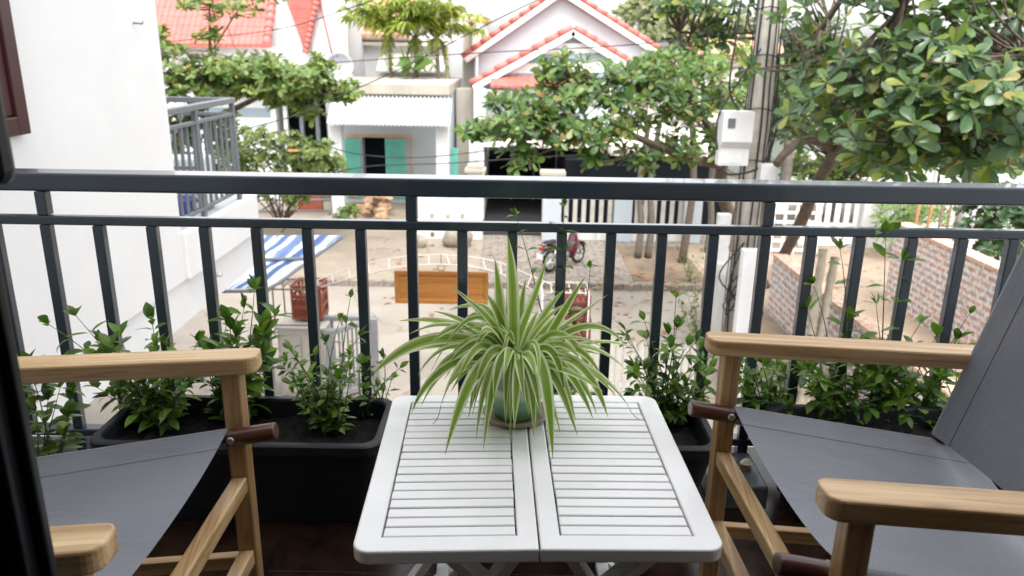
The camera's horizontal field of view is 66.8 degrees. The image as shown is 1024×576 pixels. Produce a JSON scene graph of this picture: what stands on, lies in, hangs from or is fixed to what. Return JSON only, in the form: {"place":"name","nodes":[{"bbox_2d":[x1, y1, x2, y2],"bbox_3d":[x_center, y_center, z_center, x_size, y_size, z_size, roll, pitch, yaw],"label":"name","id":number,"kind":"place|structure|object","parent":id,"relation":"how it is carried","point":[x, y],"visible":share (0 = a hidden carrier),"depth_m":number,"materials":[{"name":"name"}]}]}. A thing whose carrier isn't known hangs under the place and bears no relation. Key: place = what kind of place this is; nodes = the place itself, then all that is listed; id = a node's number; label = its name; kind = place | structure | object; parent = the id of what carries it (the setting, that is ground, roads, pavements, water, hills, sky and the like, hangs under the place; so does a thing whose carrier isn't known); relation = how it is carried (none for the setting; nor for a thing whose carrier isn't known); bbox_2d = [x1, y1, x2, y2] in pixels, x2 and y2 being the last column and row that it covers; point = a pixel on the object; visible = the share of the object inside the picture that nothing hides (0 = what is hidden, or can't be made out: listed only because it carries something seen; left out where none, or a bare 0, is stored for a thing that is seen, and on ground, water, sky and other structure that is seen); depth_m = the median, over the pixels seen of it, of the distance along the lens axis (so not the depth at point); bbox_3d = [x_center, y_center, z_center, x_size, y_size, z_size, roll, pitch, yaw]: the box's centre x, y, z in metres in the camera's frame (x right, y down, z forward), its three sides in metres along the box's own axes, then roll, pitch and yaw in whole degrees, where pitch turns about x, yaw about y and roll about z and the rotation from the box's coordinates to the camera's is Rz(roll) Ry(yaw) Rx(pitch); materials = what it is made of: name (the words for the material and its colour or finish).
{"place":"outdoors","nodes":[
{"label":"outdoors","id":0,"kind":"place"},
{"bbox_2d":[168,109,242,171],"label":"garden bush","id":1,"kind":"object","parent":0,"point":[184,119],"visible":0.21,"depth_m":17.38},
{"bbox_2d":[171,0,372,41],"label":"overhead cable","id":2,"kind":"object","parent":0,"point":[284,27],"visible":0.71,"depth_m":18.97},
{"bbox_2d":[185,0,537,147],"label":"overhead cable","id":3,"kind":"object","parent":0,"point":[382,76],"visible":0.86,"depth_m":15.45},
{"bbox_2d":[257,196,483,278],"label":"front yard","id":4,"kind":"structure","parent":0,"point":[341,254],"depth_m":18.83,"materials":[{"name":"concrete"}]},
{"bbox_2d":[158,0,364,150],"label":"leafy tree","id":5,"kind":"object","parent":4,"relation":"on","point":[272,80],"visible":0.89,"depth_m":16.19,"materials":[{"name":"green plant"}]},
{"bbox_2d":[204,75,353,201],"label":"veranda house","id":6,"kind":"structure","parent":4,"relation":"on","point":[255,113],"depth_m":23.74,"materials":[{"name":"paint"}]},
{"bbox_2d":[214,119,349,231],"bbox_3d":[-5.710,-2.720,19.578,3.252,2.930,1.926,1,17,0],"label":"hedge shrub","id":7,"kind":"object","parent":4,"relation":"on","point":[325,162],"visible":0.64,"depth_m":19.38,"materials":[{"name":"green plant"}]},
{"bbox_2d":[298,195,323,209],"bbox_3d":[-5.960,-2.635,22.949,0.707,0.748,0.150,1,17,0],"label":"brick planter","id":8,"kind":"object","parent":4,"relation":"on","point":[315,205],"visible":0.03,"depth_m":22.93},
{"bbox_2d":[332,201,360,218],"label":"garden plant","id":9,"kind":"object","parent":4,"relation":"on","point":[347,209],"visible":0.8,"depth_m":21.24,"materials":[{"name":"green plant"}]},
{"bbox_2d":[351,196,392,218],"bbox_3d":[-4.090,-2.567,22.669,1.352,1.034,1.673,1,17,0],"label":"rubble heap","id":10,"kind":"object","parent":4,"relation":"on","point":[378,207],"visible":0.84,"depth_m":22.28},
{"bbox_2d":[325,76,461,214],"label":"house","id":11,"kind":"structure","parent":4,"relation":"on","point":[386,116],"depth_m":22.75,"materials":[{"name":"paint"}]},
{"bbox_2d":[327,52,353,80],"bbox_3d":[-5.050,-6.478,22.731,0.498,0.828,0.697,16,23,41],"label":"satellite dish","id":12,"kind":"object","parent":11,"relation":"on","point":[345,70],"visible":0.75,"depth_m":22.83,"materials":[{"name":"white metal"}]},
{"bbox_2d":[344,139,361,197],"bbox_3d":[-4.973,-3.722,24.159,0.521,1.818,0.057,1,17,0],"label":"door","id":13,"kind":"structure","parent":11,"relation":"in","point":[351,145],"depth_m":24.02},
{"bbox_2d":[365,137,385,173],"bbox_3d":[-4.292,-3.828,24.718,0.722,2.026,0.050,1,17,0],"label":"dark doorway","id":14,"kind":"structure","parent":11,"relation":"in","point":[373,146],"depth_m":24.57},
{"bbox_2d":[385,139,405,197],"bbox_3d":[-3.624,-3.702,24.159,0.607,1.818,0.057,1,17,0],"label":"door","id":15,"kind":"structure","parent":11,"relation":"in","point":[393,147],"depth_m":24.02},
{"bbox_2d":[395,45,432,78],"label":"garden plant","id":16,"kind":"object","parent":11,"relation":"on","point":[421,64],"visible":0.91,"depth_m":25.11,"materials":[{"name":"green plant"}]},
{"bbox_2d":[417,197,467,237],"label":"garden wall","id":17,"kind":"structure","parent":4,"relation":"on","point":[439,208],"depth_m":19.80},
{"bbox_2d":[442,231,472,247],"bbox_3d":[-1.347,-1.233,19.223,0.765,0.609,0.556,1,17,0],"label":"boulder","id":18,"kind":"object","parent":4,"relation":"on","point":[449,238],"visible":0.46,"depth_m":19.01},
{"bbox_2d":[456,88,473,174],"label":"passage wall","id":19,"kind":"structure","parent":4,"relation":"on","point":[464,103],"depth_m":24.68,"materials":[{"name":"paint"}]},
{"bbox_2d":[464,163,485,239],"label":"gate pillar","id":20,"kind":"structure","parent":4,"relation":"on","point":[475,209],"depth_m":19.69,"materials":[{"name":"paint"}]},
{"bbox_2d":[50,60,843,446],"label":"street","id":21,"kind":"structure","parent":0,"point":[392,332],"depth_m":14.12,"materials":[{"name":"concrete"}]},
{"bbox_2d":[0,0,258,435],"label":"neighbour house","id":22,"kind":"structure","parent":21,"relation":"on","point":[82,84],"depth_m":5.06,"materials":[{"name":"white paint"}]},
{"bbox_2d":[0,0,30,136],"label":"window frame","id":23,"kind":"structure","parent":22,"relation":"in","point":[11,81],"depth_m":4.14,"materials":[{"name":"brown wood"}]},
{"bbox_2d":[172,154,214,209],"bbox_3d":[-3.115,-0.988,7.295,0.580,0.499,0.306,1,17,0],"label":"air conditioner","id":24,"kind":"object","parent":22,"relation":"on","point":[187,169],"visible":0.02,"depth_m":7.16,"materials":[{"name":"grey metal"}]},
{"bbox_2d":[166,96,242,216],"bbox_3d":[-4.737,-1.191,7.018,4.030,1.003,1.550,1,17,0],"label":"terrace railing","id":25,"kind":"object","parent":22,"relation":"on","point":[199,103],"visible":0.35,"depth_m":7.03,"materials":[{"name":"grey metal"}]},
{"bbox_2d":[156,235,342,389],"bbox_3d":[-3.245,0.684,9.882,1.982,2.454,1.604,1,17,0],"label":"striped awning","id":26,"kind":"object","parent":21,"relation":"on","point":[284,255],"visible":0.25,"depth_m":9.71,"materials":[{"name":"blue fabric"}]},
{"bbox_2d":[155,0,371,154],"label":"red roof house","id":27,"kind":"structure","parent":21,"relation":"on","point":[297,43],"depth_m":26.28,"materials":[{"name":"tile"}]},
{"bbox_2d":[274,312,335,394],"bbox_3d":[-2.988,0.961,11.366,0.723,1.055,0.680,1,17,0],"label":"pedestal cabinet","id":28,"kind":"object","parent":21,"relation":"on","point":[294,336],"visible":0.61,"depth_m":11.01,"materials":[{"name":"beige metal"}]},
{"bbox_2d":[290,277,328,319],"bbox_3d":[-2.917,0.149,11.198,0.433,0.506,0.420,1,17,0],"label":"slatted crate","id":29,"kind":"object","parent":28,"relation":"on","point":[298,307],"visible":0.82,"depth_m":11.05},
{"bbox_2d":[320,315,379,394],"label":"garden gate","id":30,"kind":"structure","parent":21,"relation":"on","point":[331,332],"depth_m":11.13,"materials":[{"name":"grey metal"}]},
{"bbox_2d":[333,0,439,77],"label":"areca palm","id":31,"kind":"object","parent":21,"relation":"on","point":[400,25],"visible":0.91,"depth_m":25.41,"materials":[{"name":"green plant"}]},
{"bbox_2d":[356,0,475,77],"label":"areca palm","id":32,"kind":"object","parent":21,"relation":"on","point":[415,41],"visible":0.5,"depth_m":25.85,"materials":[{"name":"green plant"}]},
{"bbox_2d":[361,0,482,87],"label":"back house","id":33,"kind":"structure","parent":21,"relation":"on","point":[459,67],"depth_m":29.64,"materials":[{"name":"paint"}]},
{"bbox_2d":[272,254,589,349],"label":"entrance arch","id":34,"kind":"structure","parent":21,"relation":"on","point":[541,292],"depth_m":10.97,"materials":[{"name":"beige metal"}]},
{"bbox_2d":[394,254,487,304],"bbox_3d":[-1.005,-0.127,11.033,1.332,0.734,0.056,1,17,0],"label":"wooden board","id":35,"kind":"object","parent":34,"relation":"hanging from","point":[435,287],"visible":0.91,"depth_m":11.06,"materials":[{"name":"brown wood"}]},
{"bbox_2d":[564,315,590,341],"bbox_3d":[0.925,0.549,11.314,0.416,0.360,0.400,1,17,0],"label":"slatted crate","id":36,"kind":"object","parent":34,"relation":"attached to","point":[576,321],"visible":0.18,"depth_m":11.14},
{"bbox_2d":[565,287,590,316],"bbox_3d":[0.899,0.203,11.207,0.444,0.328,0.400,1,17,0],"label":"slatted crate","id":37,"kind":"object","parent":36,"relation":"on","point":[579,300],"visible":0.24,"depth_m":11.04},
{"bbox_2d":[392,0,490,78],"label":"areca palm","id":38,"kind":"object","parent":21,"relation":"on","point":[436,41],"visible":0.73,"depth_m":25.57,"materials":[{"name":"green plant"}]},
{"bbox_2d":[460,0,726,234],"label":"gabled house","id":39,"kind":"structure","parent":21,"relation":"on","point":[548,24],"depth_m":24.03,"materials":[{"name":"paint"}]},
{"bbox_2d":[488,147,558,199],"bbox_3d":[1.182,-3.670,24.950,3.866,1.748,0.050,1,17,0],"label":"dark doorway","id":40,"kind":"structure","parent":39,"relation":"in","point":[495,169],"depth_m":24.84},
{"bbox_2d":[453,45,769,288],"bbox_3d":[2.427,-1.697,13.667,7.133,4.874,1.781,-6,19,-21],"label":"sea almond tree","id":41,"kind":"object","parent":21,"relation":"on","point":[523,126],"visible":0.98,"depth_m":12.67,"materials":[{"name":"green plant"}]},
{"bbox_2d":[356,244,880,342],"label":"fallen leaves","id":42,"kind":"object","parent":21,"relation":"on","point":[613,317],"visible":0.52,"depth_m":16.31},
{"bbox_2d":[611,0,653,35],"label":"background tree","id":43,"kind":"object","parent":21,"relation":"on","point":[622,12],"visible":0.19,"depth_m":50.65,"materials":[{"name":"green plant"}]},
{"bbox_2d":[577,341,696,401],"bbox_3d":[1.559,1.324,9.850,1.488,1.390,0.050,1,17,0],"label":"picket fence","id":44,"kind":"object","parent":21,"relation":"on","point":[617,384],"visible":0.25,"depth_m":9.71,"materials":[{"name":"paint"}]},
{"bbox_2d":[625,0,715,108],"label":"background tree","id":45,"kind":"object","parent":21,"relation":"on","point":[662,27],"visible":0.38,"depth_m":42.23,"materials":[{"name":"green plant"}]},
{"bbox_2d":[672,281,700,344],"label":"weed plant","id":46,"kind":"object","parent":21,"relation":"on","point":[693,323],"visible":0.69,"depth_m":13.17,"materials":[{"name":"green plant"}]},
{"bbox_2d":[708,260,729,355],"bbox_3d":[3.422,0.343,12.809,0.394,1.570,0.300,1,17,0],"label":"concrete marker","id":47,"kind":"object","parent":21,"relation":"on","point":[717,309],"visible":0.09,"depth_m":12.60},
{"bbox_2d":[716,213,731,260],"bbox_3d":[3.508,-0.148,13.206,0.214,2.275,0.150,1,17,0],"label":"white post","id":48,"kind":"object","parent":21,"relation":"on","point":[723,219],"visible":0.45,"depth_m":12.92,"materials":[{"name":"metal"}]},
{"bbox_2d":[674,34,783,134],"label":"house","id":49,"kind":"structure","parent":21,"relation":"on","point":[714,50],"depth_m":39.07,"materials":[{"name":"white paint"}]},
{"bbox_2d":[678,9,780,62],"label":"background tree","id":50,"kind":"object","parent":21,"relation":"on","point":[742,22],"visible":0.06,"depth_m":46.43,"materials":[{"name":"green plant"}]},
{"bbox_2d":[732,248,756,397],"bbox_3d":[3.281,0.558,10.913,0.314,2.276,0.150,1,17,0],"label":"white duct","id":51,"kind":"object","parent":21,"relation":"on","point":[746,274],"visible":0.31,"depth_m":10.69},
{"bbox_2d":[717,0,786,377],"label":"utility pole","id":52,"kind":"object","parent":21,"relation":"on","point":[760,97],"visible":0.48,"depth_m":10.65,"materials":[{"name":"concrete"}]},
{"bbox_2d":[288,95,723,157],"bbox_3d":[0.154,-3.284,15.797,10.593,1.883,3.833,15,22,38],"label":"overhead cable","id":53,"kind":"object","parent":52,"relation":"attached to","point":[504,147],"visible":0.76,"depth_m":17.86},
{"bbox_2d":[333,140,714,172],"bbox_3d":[0.316,-2.624,15.236,9.837,1.728,3.225,13,21,35],"label":"overhead cable","id":54,"kind":"object","parent":52,"relation":"attached to","point":[492,160],"visible":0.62,"depth_m":16.96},
{"bbox_2d":[301,31,754,64],"bbox_3d":[-1.221,-4.786,16.261,14.104,1.035,4.592,12,20,32],"label":"overhead cable","id":55,"kind":"object","parent":52,"relation":"attached to","point":[531,50],"visible":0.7,"depth_m":17.73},
{"bbox_2d":[715,48,779,175],"bbox_3d":[3.197,-2.348,10.420,0.888,1.670,0.287,0,17,-4],"label":"meter box","id":56,"kind":"object","parent":52,"relation":"attached to","point":[733,137],"visible":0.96,"depth_m":10.43,"materials":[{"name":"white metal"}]},
{"bbox_2d":[729,0,741,109],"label":"overhead cable","id":57,"kind":"object","parent":56,"relation":"attached to","point":[732,59],"visible":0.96,"depth_m":10.13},
{"bbox_2d":[756,163,775,179],"bbox_3d":[3.499,-1.506,10.718,0.210,0.415,0.200,1,17,0],"label":"junction box","id":58,"kind":"object","parent":52,"relation":"attached to","point":[766,171],"visible":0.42,"depth_m":10.60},
{"bbox_2d":[733,55,826,224],"bbox_3d":[7.203,-4.030,21.118,3.312,5.169,2.234,1,17,0],"label":"background tree","id":59,"kind":"object","parent":21,"relation":"on","point":[786,169],"visible":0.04,"depth_m":20.78,"materials":[{"name":"plant"}]},
{"bbox_2d":[796,248,827,403],"bbox_3d":[3.842,0.783,10.040,0.120,2.428,1.243,8,19,22],"label":"bamboo pole","id":60,"kind":"object","parent":21,"relation":"on","point":[819,277],"visible":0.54,"depth_m":10.07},
{"bbox_2d":[805,256,839,403],"bbox_3d":[3.948,0.836,10.054,0.120,2.327,1.301,10,19,27],"label":"bamboo pole","id":61,"kind":"object","parent":21,"relation":"on","point":[828,291],"visible":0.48,"depth_m":10.11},
{"bbox_2d":[797,203,859,245],"bbox_3d":[8.337,-1.666,19.858,1.947,1.382,0.200,1,17,0],"label":"picket fence","id":62,"kind":"object","parent":21,"relation":"on","point":[828,241],"visible":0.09,"depth_m":19.80,"materials":[{"name":"white metal"}]},
{"bbox_2d":[766,145,894,221],"bbox_3d":[9.199,-2.904,22.452,3.704,2.351,2.826,1,17,0],"label":"background tree","id":63,"kind":"object","parent":21,"relation":"on","point":[809,168],"visible":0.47,"depth_m":21.94,"materials":[{"name":"green plant"}]},
{"bbox_2d":[649,0,1023,255],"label":"sea almond tree","id":64,"kind":"object","parent":21,"relation":"on","point":[968,88],"visible":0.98,"depth_m":7.25,"materials":[{"name":"green plant"}]},
{"bbox_2d":[767,254,954,405],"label":"brick wall","id":65,"kind":"structure","parent":21,"relation":"on","point":[785,277],"depth_m":13.32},
{"bbox_2d":[728,123,1023,183],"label":"pale house","id":66,"kind":"structure","parent":21,"relation":"on","point":[777,148],"depth_m":26.00,"materials":[{"name":"white paint"}]},
{"bbox_2d":[857,177,894,247],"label":"gate pillar","id":67,"kind":"structure","parent":21,"relation":"on","point":[866,211],"depth_m":19.55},
{"bbox_2d":[884,222,999,343],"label":"brick wall","id":68,"kind":"structure","parent":21,"relation":"on","point":[930,275],"depth_m":13.47,"materials":[{"name":"brick"}]},
{"bbox_2d":[918,205,1013,228],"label":"garden wall","id":69,"kind":"structure","parent":21,"relation":"on","point":[933,225],"depth_m":20.86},
{"bbox_2d":[952,180,1023,260],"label":"garden bush","id":70,"kind":"object","parent":21,"relation":"on","point":[1013,216],"visible":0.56,"depth_m":14.20,"materials":[{"name":"green plant"}]},
{"bbox_3d":[0.288,0.132,-1.258,5.820,10.200,3.520,1,17,0],"label":"house","id":71,"kind":"object","parent":21,"relation":"on","visible":0},
{"bbox_2d":[33,436,830,575],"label":"balcony floor","id":72,"kind":"structure","parent":71,"relation":"attached to","point":[301,548],"depth_m":2.02,"materials":[{"name":"tile"}]},
{"bbox_2d":[0,84,58,575],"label":"sliding door","id":73,"kind":"structure","parent":72,"relation":"on","point":[26,546],"depth_m":0.76,"materials":[{"name":"paint"}]},
{"bbox_2d":[17,348,90,456],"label":"leafy shrub","id":74,"kind":"object","parent":72,"relation":"on","point":[69,408],"visible":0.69,"depth_m":2.20,"materials":[{"name":"green plant"}]},
{"bbox_2d":[18,348,278,575],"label":"director chair","id":75,"kind":"object","parent":72,"relation":"on","point":[114,510],"visible":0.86,"depth_m":1.44,"materials":[{"name":"fabric"}]},
{"bbox_2d":[90,395,391,521],"bbox_3d":[-0.725,0.485,2.179,0.765,0.260,0.300,1,17,0],"label":"planter box","id":76,"kind":"object","parent":72,"relation":"on","point":[302,472],"visible":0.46,"depth_m":2.09,"materials":[{"name":"plastic"}]},
{"bbox_2d":[37,302,225,435],"bbox_3d":[-1.064,0.235,2.166,0.524,0.379,0.226,1,17,0],"label":"leafy shrub","id":77,"kind":"object","parent":76,"relation":"in","point":[148,401],"visible":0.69,"depth_m":2.15,"materials":[{"name":"green plant"}]},
{"bbox_2d":[190,274,293,422],"bbox_3d":[-0.789,0.182,2.212,0.335,0.447,0.232,1,17,0],"label":"leafy shrub","id":78,"kind":"object","parent":76,"relation":"in","point":[267,323],"visible":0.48,"depth_m":2.21,"materials":[{"name":"green plant"}]},
{"bbox_2d":[276,289,373,436],"bbox_3d":[-0.531,0.214,2.146,0.297,0.421,0.211,1,17,0],"label":"leafy shrub","id":79,"kind":"object","parent":76,"relation":"in","point":[321,413],"visible":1,"depth_m":2.14,"materials":[{"name":"green plant"}]},
{"bbox_2d":[353,348,408,418],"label":"leafy shrub","id":80,"kind":"object","parent":76,"relation":"in","point":[364,358],"visible":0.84,"depth_m":2.27,"materials":[{"name":"green plant"}]},
{"bbox_2d":[0,168,1023,452],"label":"balcony railing","id":81,"kind":"object","parent":72,"relation":"on","point":[410,188],"visible":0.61,"depth_m":2.21,"materials":[{"name":"metal"}]},
{"bbox_2d":[353,395,721,575],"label":"folding table","id":82,"kind":"object","parent":72,"relation":"on","point":[615,492],"visible":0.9,"depth_m":1.42,"materials":[{"name":"white paint"}]},
{"bbox_2d":[483,401,545,427],"bbox_3d":[0.009,0.275,1.713,0.148,0.014,0.148,1,17,0],"label":"saucer","id":83,"kind":"object","parent":82,"relation":"on","point":[496,420],"visible":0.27,"depth_m":1.67,"materials":[{"name":"ceramic"}]},
{"bbox_2d":[371,235,637,457],"bbox_3d":[-0.008,0.096,1.633,0.603,0.394,0.359,1,17,0],"label":"potted spider plant","id":84,"kind":"object","parent":83,"relation":"on","point":[513,363],"visible":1,"depth_m":1.62,"materials":[{"name":"green plant"}]},
{"bbox_2d":[510,404,711,521],"bbox_3d":[0.142,0.496,2.186,0.810,0.260,0.285,1,17,0],"label":"planter box","id":85,"kind":"object","parent":72,"relation":"on","point":[692,439],"visible":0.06,"depth_m":2.11,"materials":[{"name":"plastic"}]},
{"bbox_2d":[506,199,602,394],"bbox_3d":[0.123,0.087,2.222,0.290,0.678,0.198,1,17,0],"label":"leafy shrub","id":86,"kind":"object","parent":85,"relation":"in","point":[573,390],"visible":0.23,"depth_m":2.22,"materials":[{"name":"green plant"}]},
{"bbox_2d":[615,290,717,427],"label":"leafy shrub","id":87,"kind":"object","parent":85,"relation":"in","point":[672,388],"visible":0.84,"depth_m":2.22,"materials":[{"name":"green plant"}]},
{"bbox_2d":[688,249,1023,575],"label":"director chair","id":88,"kind":"object","parent":72,"relation":"on","point":[864,501],"visible":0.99,"depth_m":1.49,"materials":[{"name":"fabric"}]},
{"bbox_2d":[765,404,1002,521],"bbox_3d":[1.122,0.509,2.193,0.780,0.260,0.270,1,17,0],"label":"planter box","id":89,"kind":"object","parent":72,"relation":"on","point":[922,427],"visible":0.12,"depth_m":2.27,"materials":[{"name":"plastic"}]},
{"bbox_2d":[734,357,804,427],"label":"leafy shrub","id":90,"kind":"object","parent":89,"relation":"in","point":[768,386],"visible":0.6,"depth_m":2.28,"materials":[{"name":"green plant"}]},
{"bbox_2d":[792,237,876,424],"bbox_3d":[0.958,0.167,2.252,0.302,0.628,0.235,1,17,0],"label":"leafy shrub","id":91,"kind":"object","parent":89,"relation":"in","point":[825,392],"visible":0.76,"depth_m":2.25,"materials":[{"name":"green plant"}]},
{"bbox_2d":[842,221,943,423],"bbox_3d":[1.122,0.126,2.276,0.331,0.658,0.234,-6,18,-20],"label":"leafy shrub","id":92,"kind":"object","parent":89,"relation":"in","point":[884,397],"visible":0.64,"depth_m":2.25,"materials":[{"name":"green plant"}]},
{"bbox_2d":[886,305,975,428],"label":"leafy shrub","id":93,"kind":"object","parent":89,"relation":"in","point":[930,385],"visible":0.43,"depth_m":2.27,"materials":[{"name":"green plant"}]},
{"bbox_2d":[271,0,1023,63],"label":"sky","id":94,"kind":"structure","parent":0,"point":[493,10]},
{"bbox_2d":[279,169,1023,291],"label":"pavement","id":95,"kind":"structure","parent":0,"point":[495,246],"depth_m":17.72,"materials":[{"name":"concrete"}]},
{"bbox_2d":[258,199,331,214],"bbox_3d":[-6.651,-2.267,22.614,2.777,0.742,0.745,6,18,16],"label":"metal barrier","id":96,"kind":"object","parent":95,"relation":"on","point":[274,200],"visible":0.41,"depth_m":22.51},
{"bbox_2d":[540,169,565,240],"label":"gate pillar","id":97,"kind":"structure","parent":95,"relation":"on","point":[551,210],"depth_m":19.71,"materials":[{"name":"paint"}]},
{"bbox_2d":[536,215,586,271],"bbox_3d":[1.150,-0.994,17.360,0.609,1.128,1.698,15,22,38],"label":"motorbike","id":98,"kind":"object","parent":95,"relation":"on","point":[572,250],"visible":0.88,"depth_m":17.39,"materials":[{"name":"metal"}]},
{"bbox_2d":[612,200,632,241],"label":"gate pillar","id":99,"kind":"structure","parent":95,"relation":"on","point":[622,211],"depth_m":19.75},
{"bbox_2d":[564,199,683,241],"bbox_3d":[2.887,-1.853,19.946,3.169,1.288,0.170,1,17,0],"label":"garden fence","id":100,"kind":"object","parent":95,"relation":"on","point":[601,237],"visible":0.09,"depth_m":19.92,"materials":[{"name":"paint"}]},
{"bbox_2d":[681,201,702,242],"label":"gate pillar","id":101,"kind":"structure","parent":95,"relation":"on","point":[697,216],"depth_m":19.75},
{"bbox_2d":[869,204,955,246],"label":"garden bush","id":102,"kind":"object","parent":95,"relation":"on","point":[910,215],"visible":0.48,"depth_m":18.46,"materials":[{"name":"green plant"}]},
{"bbox_2d":[616,246,702,281],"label":"dirt verge","id":103,"kind":"structure","parent":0,"point":[643,264],"depth_m":17.76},
{"bbox_2d":[634,121,650,258],"bbox_3d":[3.020,-2.262,18.004,0.257,3.211,0.247,1,17,0],"label":"tree trunk","id":104,"kind":"object","parent":103,"relation":"on","point":[639,237],"visible":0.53,"depth_m":18.11,"materials":[{"name":"brown plant"}]},
{"bbox_2d":[644,120,661,258],"bbox_3d":[3.269,-2.263,18.018,0.257,3.211,0.247,1,17,0],"label":"tree trunk","id":105,"kind":"object","parent":103,"relation":"on","point":[650,238],"visible":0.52,"depth_m":18.12,"materials":[{"name":"brown plant"}]},
{"bbox_2d":[631,38,752,262],"bbox_3d":[4.061,-3.021,17.407,3.125,5.067,2.088,1,17,0],"label":"leafy tree","id":106,"kind":"object","parent":103,"relation":"on","point":[719,60],"visible":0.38,"depth_m":16.75,"materials":[{"name":"green plant"}]},
{"bbox_2d":[701,453,767,508],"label":"stone slab","id":107,"kind":"structure","parent":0,"point":[756,481],"depth_m":2.22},
{"bbox_2d":[679,245,962,404],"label":"alley path","id":108,"kind":"structure","parent":0,"point":[870,272],"depth_m":16.65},
{"bbox_2d":[704,128,717,252],"bbox_3d":[4.827,-2.424,18.615,0.257,3.211,0.247,1,17,0],"label":"tree trunk","id":109,"kind":"object","parent":108,"relation":"on","point":[711,215],"visible":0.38,"depth_m":18.70,"materials":[{"name":"brown plant"}]},
{"bbox_2d":[770,203,823,253],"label":"lattice gate","id":110,"kind":"structure","parent":108,"relation":"on","point":[785,222],"depth_m":18.71,"materials":[{"name":"concrete"}]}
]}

